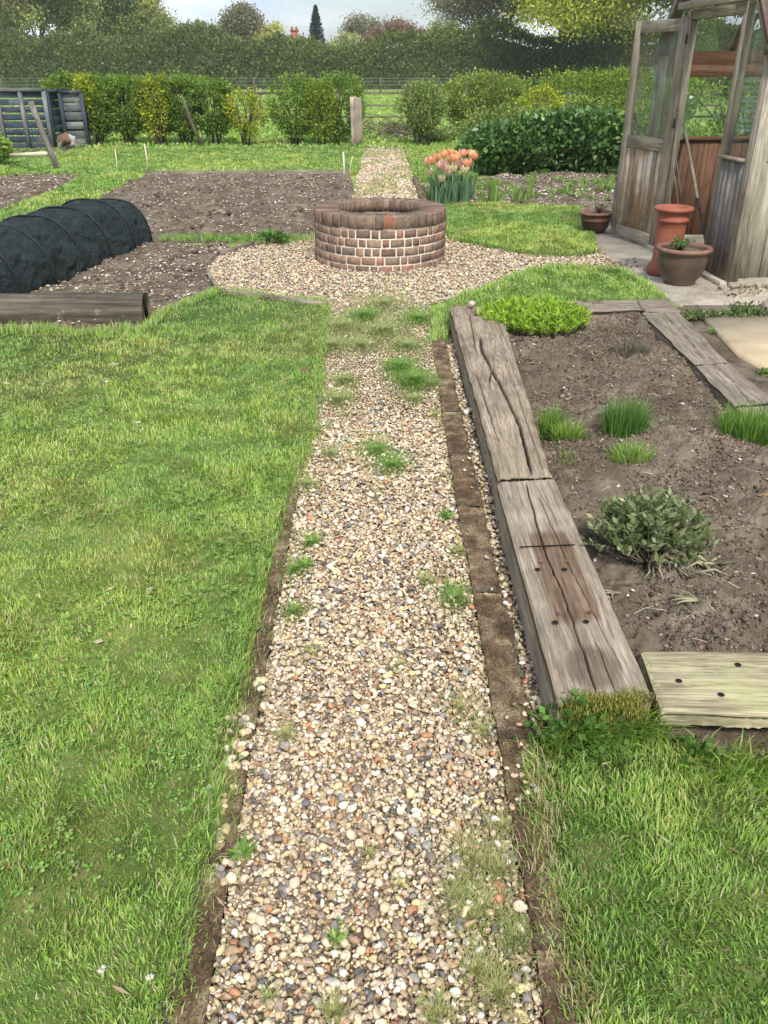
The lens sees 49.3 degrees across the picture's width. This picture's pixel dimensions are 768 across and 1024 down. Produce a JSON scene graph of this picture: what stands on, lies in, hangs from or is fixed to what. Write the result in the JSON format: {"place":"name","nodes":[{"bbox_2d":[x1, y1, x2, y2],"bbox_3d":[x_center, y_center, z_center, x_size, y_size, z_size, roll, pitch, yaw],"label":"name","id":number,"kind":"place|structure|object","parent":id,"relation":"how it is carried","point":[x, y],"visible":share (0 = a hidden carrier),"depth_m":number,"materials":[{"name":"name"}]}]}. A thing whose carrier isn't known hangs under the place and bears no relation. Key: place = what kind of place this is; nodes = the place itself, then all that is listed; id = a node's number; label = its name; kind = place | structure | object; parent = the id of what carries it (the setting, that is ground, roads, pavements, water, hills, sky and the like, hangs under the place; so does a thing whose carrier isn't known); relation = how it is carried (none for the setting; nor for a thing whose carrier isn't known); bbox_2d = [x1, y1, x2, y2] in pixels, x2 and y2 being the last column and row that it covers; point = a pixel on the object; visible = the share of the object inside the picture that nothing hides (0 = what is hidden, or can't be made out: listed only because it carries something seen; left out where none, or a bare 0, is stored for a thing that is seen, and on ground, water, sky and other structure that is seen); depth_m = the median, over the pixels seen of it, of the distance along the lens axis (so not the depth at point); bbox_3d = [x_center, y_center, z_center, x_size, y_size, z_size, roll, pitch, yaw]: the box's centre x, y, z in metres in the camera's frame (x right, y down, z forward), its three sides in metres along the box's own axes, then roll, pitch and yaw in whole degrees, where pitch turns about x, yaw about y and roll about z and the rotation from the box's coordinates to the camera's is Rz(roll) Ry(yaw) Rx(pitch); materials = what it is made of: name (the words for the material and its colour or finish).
{"place":"outdoors","nodes":[
{"label":"outdoors","id":0,"kind":"place"},
{"bbox_2d":[0,173,75,208],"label":"bed soil","id":1,"kind":"structure","parent":0,"point":[11,193],"depth_m":11.07,"materials":[{"name":"brown soil"}]},
{"bbox_2d":[0,241,229,332],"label":"front bed soil","id":2,"kind":"structure","parent":0,"point":[172,285],"depth_m":6.30,"materials":[{"name":"brown soil"}]},
{"bbox_2d":[0,198,152,292],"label":"net tunnel","id":3,"kind":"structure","parent":2,"relation":"on","point":[55,245],"depth_m":6.37,"materials":[{"name":"black fabric"}]},
{"bbox_2d":[5,242,227,327],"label":"front bed flints","id":4,"kind":"object","parent":2,"relation":"on","point":[129,273],"visible":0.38,"depth_m":6.38,"materials":[{"name":"grey stone"}]},
{"bbox_2d":[100,172,353,242],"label":"back bed soil","id":5,"kind":"structure","parent":0,"point":[282,220],"depth_m":9.77,"materials":[{"name":"brown soil"}]},
{"bbox_2d":[106,171,352,240],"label":"back bed flints","id":6,"kind":"object","parent":5,"relation":"on","point":[241,196],"visible":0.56,"depth_m":10.01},
{"bbox_2d":[156,228,313,244],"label":"bed weeds","id":7,"kind":"object","parent":5,"relation":"on","point":[216,237],"visible":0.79,"depth_m":7.65,"materials":[{"name":"green plant"}]},
{"bbox_2d":[0,145,479,221],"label":"grass","id":8,"kind":"structure","parent":0,"point":[254,156],"depth_m":13.66,"materials":[{"name":"green plant"}]},
{"bbox_2d":[0,235,668,1023],"bbox_3d":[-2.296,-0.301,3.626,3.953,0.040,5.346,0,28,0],"label":"lawn","id":9,"kind":"structure","parent":0,"point":[63,912],"depth_m":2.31,"materials":[{"name":"green plant"}]},
{"bbox_2d":[0,292,326,912],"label":"clover","id":10,"kind":"object","parent":9,"relation":"on","point":[63,818],"visible":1,"depth_m":2.17,"materials":[{"name":"green plant"}]},
{"bbox_2d":[203,667,268,885],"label":"stray gravel","id":11,"kind":"structure","parent":9,"relation":"on","point":[229,878],"depth_m":1.92,"materials":[{"name":"beige gravel"}]},
{"bbox_2d":[205,303,542,1023],"bbox_3d":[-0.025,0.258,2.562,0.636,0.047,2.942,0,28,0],"label":"gravel","id":12,"kind":"structure","parent":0,"point":[256,917],"depth_m":1.93,"materials":[{"name":"beige gravel"}]},
{"bbox_2d":[315,299,442,419],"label":"gravel","id":13,"kind":"structure","parent":12,"relation":"on","point":[368,408],"depth_m":4.35,"materials":[{"name":"beige gravel"}]},
{"bbox_2d":[152,338,615,1023],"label":"dead grass","id":14,"kind":"structure","parent":12,"relation":"on","point":[540,798],"depth_m":1.73,"materials":[{"name":"beige plant"}]},
{"bbox_2d":[232,281,560,1023],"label":"path weeds","id":15,"kind":"object","parent":12,"relation":"on","point":[411,377],"visible":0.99,"depth_m":2.21,"materials":[{"name":"green plant"}]},
{"bbox_2d":[0,90,756,148],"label":"grass","id":16,"kind":"structure","parent":0,"point":[262,140],"depth_m":19.36,"materials":[{"name":"green plant"}]},
{"bbox_2d":[0,90,764,774],"bbox_3d":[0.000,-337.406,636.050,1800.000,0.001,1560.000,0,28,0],"label":"ground","id":17,"kind":"structure","parent":0,"point":[262,588],"depth_m":7.74,"materials":[{"name":"brown soil"}]},
{"bbox_2d":[0,0,108,38],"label":"tree","id":18,"kind":"object","parent":17,"relation":"on","point":[78,12],"visible":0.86,"depth_m":72.18,"materials":[{"name":"green plant"}]},
{"bbox_2d":[57,90,90,147],"bbox_3d":[-6.082,-7.702,16.437,0.473,1.029,0.095,-3,28,-6],"label":"pallet","id":19,"kind":"object","parent":17,"relation":"on","point":[70,95],"visible":0.84,"depth_m":16.40,"materials":[{"name":"grey wood"}]},
{"bbox_2d":[0,292,150,324],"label":"garden log","id":20,"kind":"object","parent":17,"relation":"on","point":[102,308],"visible":0.76,"depth_m":5.13,"materials":[{"name":"brown wood"}]},
{"bbox_2d":[23,0,161,46],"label":"tree","id":21,"kind":"object","parent":17,"relation":"on","point":[121,6],"visible":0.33,"depth_m":76.95,"materials":[{"name":"green plant"}]},
{"bbox_2d":[66,70,121,144],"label":"hedge shrub","id":22,"kind":"object","parent":17,"relation":"on","point":[102,126],"visible":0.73,"depth_m":16.73,"materials":[{"name":"green plant"}]},
{"bbox_2d":[98,71,147,144],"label":"hedge shrub","id":23,"kind":"object","parent":17,"relation":"on","point":[130,127],"visible":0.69,"depth_m":16.82,"materials":[{"name":"green plant"}]},
{"bbox_2d":[67,3,185,38],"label":"tree","id":24,"kind":"object","parent":17,"relation":"on","point":[164,18],"visible":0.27,"depth_m":80.72,"materials":[{"name":"green plant"}]},
{"bbox_2d":[139,75,170,144],"bbox_3d":[-4.557,-7.978,16.649,0.633,1.329,0.495,0,28,0],"label":"golden spray","id":25,"kind":"object","parent":17,"relation":"on","point":[155,121],"visible":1,"depth_m":16.59,"materials":[{"name":"green plant"}]},
{"bbox_2d":[132,70,180,143],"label":"hedge shrub","id":26,"kind":"object","parent":17,"relation":"on","point":[140,88],"visible":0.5,"depth_m":16.63,"materials":[{"name":"green plant"}]},
{"bbox_2d":[157,67,203,144],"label":"hedge shrub","id":27,"kind":"object","parent":17,"relation":"on","point":[181,127],"visible":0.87,"depth_m":16.75,"materials":[{"name":"green plant"}]},
{"bbox_2d":[167,869,229,1023],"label":"edging board","id":28,"kind":"object","parent":17,"relation":"on","point":[190,1014],"visible":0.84,"depth_m":1.51,"materials":[{"name":"brown wood"}]},
{"bbox_2d":[187,72,235,144],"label":"hedge shrub","id":29,"kind":"object","parent":17,"relation":"on","point":[216,127],"visible":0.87,"depth_m":16.86,"materials":[{"name":"green plant"}]},
{"bbox_2d":[158,513,292,1023],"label":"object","id":30,"kind":"structure","parent":17,"relation":"on","point":[179,954],"depth_m":1.60,"materials":[{"name":"soil"}]},
{"bbox_2d":[206,762,249,869],"bbox_3d":[-0.339,0.668,1.820,0.063,0.059,0.295,0,28,0],"label":"edging board","id":31,"kind":"object","parent":17,"relation":"on","point":[243,773],"visible":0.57,"depth_m":1.80,"materials":[{"name":"brown wood"}]},
{"bbox_2d":[214,0,269,46],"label":"tree","id":32,"kind":"object","parent":17,"relation":"on","point":[240,19],"visible":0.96,"depth_m":81.98,"materials":[{"name":"green plant"}]},
{"bbox_2d":[145,170,348,175],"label":"edging board","id":33,"kind":"object","parent":17,"relation":"on","point":[256,172],"visible":0.57,"depth_m":12.33,"materials":[{"name":"brown wood"}]},
{"bbox_2d":[221,83,273,145],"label":"golden shrub","id":34,"kind":"object","parent":17,"relation":"on","point":[232,113],"visible":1,"depth_m":16.65,"materials":[{"name":"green plant"}]},
{"bbox_2d":[226,632,272,761],"bbox_3d":[-0.342,0.480,2.170,0.063,0.060,0.500,0,28,0],"label":"edging board","id":35,"kind":"object","parent":17,"relation":"on","point":[262,663],"visible":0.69,"depth_m":2.16,"materials":[{"name":"brown wood"}]},
{"bbox_2d":[265,488,298,596],"bbox_3d":[-0.345,0.100,2.885,0.058,0.061,0.726,0,28,0],"label":"edging board","id":36,"kind":"object","parent":17,"relation":"on","point":[273,575],"visible":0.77,"depth_m":2.79,"materials":[{"name":"brown wood"}]},
{"bbox_2d":[263,69,326,145],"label":"hedge shrub","id":37,"kind":"object","parent":17,"relation":"on","point":[297,127],"visible":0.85,"depth_m":16.78,"materials":[{"name":"green plant"}]},
{"bbox_2d":[303,78,340,145],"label":"hedge shrub","id":38,"kind":"object","parent":17,"relation":"on","point":[329,127],"visible":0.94,"depth_m":16.66,"materials":[{"name":"green plant"}]},
{"bbox_2d":[316,68,369,143],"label":"hedge shrub","id":39,"kind":"object","parent":17,"relation":"on","point":[340,129],"visible":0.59,"depth_m":16.89,"materials":[{"name":"green plant"}]},
{"bbox_2d":[337,9,387,40],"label":"tree","id":40,"kind":"object","parent":17,"relation":"on","point":[361,25],"visible":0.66,"depth_m":94.50,"materials":[{"name":"grey plant"}]},
{"bbox_2d":[0,78,754,91],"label":"wire fence","id":41,"kind":"object","parent":17,"relation":"on","point":[254,81],"visible":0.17,"depth_m":51.59,"materials":[{"name":"metal"}]},
{"bbox_2d":[0,11,763,88],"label":"field hedgerow","id":42,"kind":"object","parent":17,"relation":"on","point":[167,49],"visible":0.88,"depth_m":56.39,"materials":[{"name":"green plant"}]},
{"bbox_2d":[362,114,453,139],"bbox_3d":[0.282,-8.466,18.706,3.114,0.809,2.085,15,32,26],"label":"brush pile","id":43,"kind":"object","parent":17,"relation":"on","point":[392,124],"visible":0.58,"depth_m":18.48,"materials":[{"name":"grey plant"}]},
{"bbox_2d":[390,71,451,144],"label":"loose shrub","id":44,"kind":"object","parent":17,"relation":"on","point":[421,128],"visible":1,"depth_m":16.62,"materials":[{"name":"green plant"}]},
{"bbox_2d":[121,88,722,125],"bbox_3d":[0.500,-10.821,22.405,17.000,0.922,0.123,0,28,0],"label":"rail fence","id":45,"kind":"object","parent":17,"relation":"on","point":[260,95],"visible":0.13,"depth_m":22.35,"materials":[{"name":"wood"}]},
{"bbox_2d":[431,322,459,414],"bbox_3d":[0.320,-0.803,4.570,0.087,0.073,1.539,0,28,1],"label":"edging board","id":46,"kind":"object","parent":17,"relation":"on","point":[449,401],"visible":0.77,"depth_m":4.28,"materials":[{"name":"brown wood"}]},
{"bbox_2d":[443,411,481,507],"bbox_3d":[0.311,-0.217,3.474,0.096,0.072,0.940,0,28,0],"label":"edging board","id":47,"kind":"object","parent":17,"relation":"on","point":[466,493],"visible":0.82,"depth_m":3.36,"materials":[{"name":"brown wood"}]},
{"bbox_2d":[457,506,499,594],"bbox_3d":[0.312,0.138,2.808,0.095,0.071,0.562,0,28,0],"label":"edging board","id":48,"kind":"object","parent":17,"relation":"on","point":[481,567],"visible":0.84,"depth_m":2.76,"materials":[{"name":"brown wood"}]},
{"bbox_2d":[412,0,549,39],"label":"bare tree","id":49,"kind":"object","parent":17,"relation":"on","point":[461,9],"visible":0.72,"depth_m":60.15,"materials":[{"name":"plant"}]},
{"bbox_2d":[439,66,536,128],"bbox_3d":[2.169,-9.233,18.864,2.418,1.486,1.810,0,28,0],"label":"loose shrub","id":50,"kind":"object","parent":17,"relation":"on","point":[485,84],"visible":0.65,"depth_m":18.46,"materials":[{"name":"green plant"}]},
{"bbox_2d":[445,336,546,1023],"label":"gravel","id":51,"kind":"structure","parent":17,"relation":"on","point":[521,672],"depth_m":2.50,"materials":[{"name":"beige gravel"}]},
{"bbox_2d":[446,342,547,739],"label":"gravel","id":52,"kind":"structure","parent":51,"relation":"on","point":[486,488],"depth_m":2.84,"materials":[{"name":"beige gravel"}]},
{"bbox_2d":[448,100,543,154],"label":"loose shrub","id":53,"kind":"object","parent":17,"relation":"on","point":[476,117],"visible":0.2,"depth_m":13.64,"materials":[{"name":"green plant"}]},
{"bbox_2d":[449,306,552,505],"bbox_3d":[0.558,-0.615,4.117,0.308,0.197,2.455,0,28,0],"label":"timber sleeper","id":54,"kind":"object","parent":17,"relation":"on","point":[508,437],"visible":0.92,"depth_m":3.71,"materials":[{"name":"brown wood"}]},
{"bbox_2d":[474,592,532,744],"bbox_3d":[0.314,0.417,2.283,0.090,0.070,0.626,0,28,0],"label":"edging board","id":55,"kind":"object","parent":17,"relation":"on","point":[495,638],"visible":0.83,"depth_m":2.22,"materials":[{"name":"brown wood"}]},
{"bbox_2d":[454,115,573,174],"bbox_3d":[1.949,-5.436,12.491,1.849,0.909,1.285,0,28,0],"label":"dark shrub","id":56,"kind":"object","parent":17,"relation":"on","point":[486,141],"visible":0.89,"depth_m":12.22,"materials":[{"name":"green plant"}]},
{"bbox_2d":[498,739,569,959],"bbox_3d":[0.314,0.692,1.768,0.089,0.070,0.541,0,28,0],"label":"edging board","id":57,"kind":"object","parent":17,"relation":"on","point":[513,756],"visible":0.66,"depth_m":1.70,"materials":[{"name":"brown wood"}]},
{"bbox_2d":[512,82,565,113],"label":"golden shrub","id":58,"kind":"object","parent":17,"relation":"on","point":[549,99],"visible":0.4,"depth_m":17.41,"materials":[{"name":"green plant"}]},
{"bbox_2d":[534,950,576,1023],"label":"edging board","id":59,"kind":"object","parent":17,"relation":"on","point":[551,981],"visible":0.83,"depth_m":1.45,"materials":[{"name":"brown wood"}]},
{"bbox_2d":[494,479,651,732],"bbox_3d":[0.514,0.236,2.505,0.233,0.186,1.204,0,28,0],"label":"timber sleeper","id":60,"kind":"object","parent":17,"relation":"on","point":[573,633],"visible":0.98,"depth_m":2.31,"materials":[{"name":"brown wood"}]},
{"bbox_2d":[554,679,656,727],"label":"moss","id":61,"kind":"object","parent":60,"relation":"on","point":[620,702],"visible":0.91,"depth_m":1.94,"materials":[{"name":"green plant"}]},
{"bbox_2d":[504,101,659,173],"bbox_3d":[2.865,-5.564,12.554,2.457,1.077,1.299,0,28,0],"label":"dark shrub","id":62,"kind":"object","parent":17,"relation":"on","point":[594,129],"visible":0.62,"depth_m":12.21,"materials":[{"name":"green plant"}]},
{"bbox_2d":[563,300,641,317],"bbox_3d":[1.384,-1.237,5.301,0.514,0.152,0.256,-2,28,-4],"label":"bed timber","id":63,"kind":"object","parent":17,"relation":"on","point":[609,308],"visible":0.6,"depth_m":5.22,"materials":[{"name":"wood"}]},
{"bbox_2d":[460,0,756,90],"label":"oak tree","id":64,"kind":"object","parent":17,"relation":"on","point":[570,13],"visible":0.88,"depth_m":45.62,"materials":[{"name":"green plant"}]},
{"bbox_2d":[506,64,723,134],"bbox_3d":[5.205,-9.480,19.334,5.010,1.533,1.782,0,28,0],"label":"trimmed hedge","id":65,"kind":"object","parent":17,"relation":"on","point":[621,78],"visible":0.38,"depth_m":18.90,"materials":[{"name":"green plant"}]},
{"bbox_2d":[642,312,726,370],"bbox_3d":[1.693,-0.923,4.711,0.246,0.151,1.022,0,28,0],"label":"bed timber","id":66,"kind":"object","parent":17,"relation":"on","point":[679,333],"visible":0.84,"depth_m":4.64,"materials":[{"name":"grey wood"}]},
{"bbox_2d":[610,77,760,135],"bbox_3d":[4.968,-5.120,11.089,3.916,1.572,1.508,0,28,0],"label":"trimmed hedge","id":67,"kind":"object","parent":17,"relation":"on","point":[718,120],"visible":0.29,"depth_m":10.87,"materials":[{"name":"green plant"}]},
{"bbox_2d":[610,0,767,287],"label":"greenhouse","id":68,"kind":"object","parent":17,"relation":"on","point":[731,171],"visible":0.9,"depth_m":6.80,"materials":[{"name":"grey wood"}]},
{"bbox_2d":[610,17,690,245],"bbox_3d":[2.292,-3.234,7.205,0.103,1.730,0.736,-8,29,-15],"label":"door","id":69,"kind":"structure","parent":68,"relation":"in","point":[644,161],"depth_m":7.27,"materials":[{"name":"grey wood"}]},
{"bbox_2d":[665,724,767,758],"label":"soil","id":70,"kind":"structure","parent":17,"relation":"on","point":[731,734],"depth_m":2.03,"materials":[{"name":"soil"}]},
{"bbox_2d":[694,363,767,410],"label":"bed timber","id":71,"kind":"object","parent":17,"relation":"on","point":[725,383],"visible":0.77,"depth_m":3.96,"materials":[{"name":"grey wood"}]},
{"bbox_2d":[352,145,419,198],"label":"gravel path","id":72,"kind":"structure","parent":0,"point":[380,183],"depth_m":11.76,"materials":[{"name":"beige gravel"}]},
{"bbox_2d":[352,146,418,198],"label":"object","id":73,"kind":"object","parent":72,"relation":"on","point":[356,187],"visible":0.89,"depth_m":12.05,"materials":[{"name":"beige gravel"}]},
{"bbox_2d":[12,0,759,54],"label":"sky","id":74,"kind":"structure","parent":0,"point":[289,13],"materials":[{"name":"white"}]},
{"bbox_2d":[208,233,617,304],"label":"gravel","id":75,"kind":"structure","parent":0,"point":[416,275],"depth_m":6.54,"materials":[{"name":"beige gravel"}]},
{"bbox_2d":[314,197,445,272],"bbox_3d":[-0.033,-2.310,6.974,1.093,0.455,1.098,0,28,0],"label":"brick well","id":76,"kind":"object","parent":75,"relation":"on","point":[383,234],"visible":1,"depth_m":6.58,"materials":[{"name":"brown brick"}]},
{"bbox_2d":[421,172,613,209],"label":"tulip bed soil","id":77,"kind":"structure","parent":0,"point":[584,199],"depth_m":10.54,"materials":[{"name":"brown soil"}]},
{"bbox_2d":[419,171,614,201],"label":"bed weeds","id":78,"kind":"object","parent":77,"relation":"on","point":[493,193],"visible":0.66,"depth_m":10.35,"materials":[{"name":"green plant"}]},
{"bbox_2d":[437,200,659,339],"bbox_3d":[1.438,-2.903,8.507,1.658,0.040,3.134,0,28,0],"label":"lawn","id":79,"kind":"structure","parent":0,"point":[446,230],"depth_m":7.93,"materials":[{"name":"green plant"}]},
{"bbox_2d":[494,300,767,704],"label":"herb bed soil","id":80,"kind":"structure","parent":0,"point":[611,570],"depth_m":3.14,"materials":[{"name":"brown soil"}]},
{"bbox_2d":[475,293,593,338],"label":"lime herb","id":81,"kind":"object","parent":80,"relation":"on","point":[514,314],"visible":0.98,"depth_m":4.83,"materials":[{"name":"plant"}]},
{"bbox_2d":[602,434,663,464],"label":"grass clump","id":82,"kind":"object","parent":80,"relation":"on","point":[631,454],"visible":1,"depth_m":3.21,"materials":[{"name":"green plant"}]},
{"bbox_2d":[588,386,680,438],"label":"chives","id":83,"kind":"object","parent":80,"relation":"on","point":[621,424],"visible":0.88,"depth_m":3.39,"materials":[{"name":"green plant"}]},
{"bbox_2d":[581,482,740,582],"bbox_3d":[0.837,0.038,2.553,0.475,0.244,0.348,0,28,0],"label":"sage bush","id":84,"kind":"object","parent":80,"relation":"on","point":[662,522],"visible":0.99,"depth_m":2.50,"materials":[{"name":"green plant"}]},
{"bbox_2d":[637,651,767,728],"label":"timber plank","id":85,"kind":"object","parent":80,"relation":"on","point":[728,690],"visible":0.96,"depth_m":2.03,"materials":[{"name":"beige wood"}]},
{"bbox_2d":[699,392,767,446],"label":"chives","id":86,"kind":"object","parent":80,"relation":"on","point":[754,427],"visible":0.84,"depth_m":3.44,"materials":[{"name":"green plant"}]},
{"bbox_2d":[536,726,767,1023],"bbox_3d":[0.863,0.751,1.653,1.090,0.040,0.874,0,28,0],"label":"lawn","id":87,"kind":"structure","parent":0,"point":[722,965],"depth_m":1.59,"materials":[{"name":"green plant"}]},
{"bbox_2d":[513,687,622,785],"bbox_3d":[0.435,0.489,1.945,0.262,0.153,0.267,0,28,0],"label":"leafy weed","id":88,"kind":"object","parent":87,"relation":"on","point":[542,710],"visible":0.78,"depth_m":1.93,"materials":[{"name":"green plant"}]},
{"bbox_2d":[571,700,655,780],"bbox_3d":[0.526,0.503,1.957,0.224,0.147,0.229,7,29,14],"label":"leafy weed","id":89,"kind":"object","parent":87,"relation":"on","point":[620,754],"visible":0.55,"depth_m":1.94,"materials":[{"name":"green plant"}]},
{"bbox_2d":[502,683,767,1023],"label":"grass","id":90,"kind":"structure","parent":87,"relation":"on","point":[644,728],"depth_m":1.89,"materials":[{"name":"green plant"}]},
{"bbox_2d":[595,224,767,306],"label":"paving","id":91,"kind":"structure","parent":0,"point":[701,291],"depth_m":6.13,"materials":[{"name":"grey concrete"}]},
{"bbox_2d":[579,209,612,233],"bbox_3d":[2.039,-2.798,8.075,0.327,0.194,0.327,0,28,0],"label":"terracotta bowl","id":92,"kind":"object","parent":91,"relation":"on","point":[594,220],"visible":0.88,"depth_m":7.98,"materials":[{"name":"ceramic"}]},
{"bbox_2d":[646,204,694,276],"bbox_3d":[2.174,-2.069,6.385,0.294,0.497,0.294,0,28,0],"label":"chimney pot","id":93,"kind":"object","parent":91,"relation":"on","point":[672,220],"visible":0.75,"depth_m":6.27,"materials":[{"name":"ceramic"}]},
{"bbox_2d":[656,242,712,285],"bbox_3d":[2.191,-1.819,6.162,0.400,0.264,0.400,0,28,0],"label":"glazed pot","id":94,"kind":"object","parent":91,"relation":"on","point":[686,266],"visible":0.96,"depth_m":6.05,"materials":[{"name":"brown ceramic"}]},
{"bbox_2d":[676,307,767,394],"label":"soil","id":95,"kind":"structure","parent":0,"point":[725,352],"depth_m":4.64,"materials":[{"name":"soil"}]},
{"bbox_2d":[681,300,767,322],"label":"creeping plant","id":96,"kind":"object","parent":95,"relation":"on","point":[741,311],"visible":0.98,"depth_m":5.29,"materials":[{"name":"green plant"}]},
{"bbox_2d":[701,314,767,370],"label":"sandy slab","id":97,"kind":"structure","parent":95,"relation":"on","point":[744,339],"depth_m":4.94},
{"label":"compost earth","id":98,"kind":"structure","parent":0,"visible":0},
{"bbox_2d":[0,88,54,147],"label":"pallet","id":99,"kind":"object","parent":98,"relation":"on","point":[27,140],"visible":0.77,"depth_m":15.95,"materials":[{"name":"grey wood"}]},
{"bbox_2d":[38,68,88,138],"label":"hedge shrub","id":100,"kind":"object","parent":98,"relation":"on","point":[63,80],"visible":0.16,"depth_m":16.68,"materials":[{"name":"green plant"}]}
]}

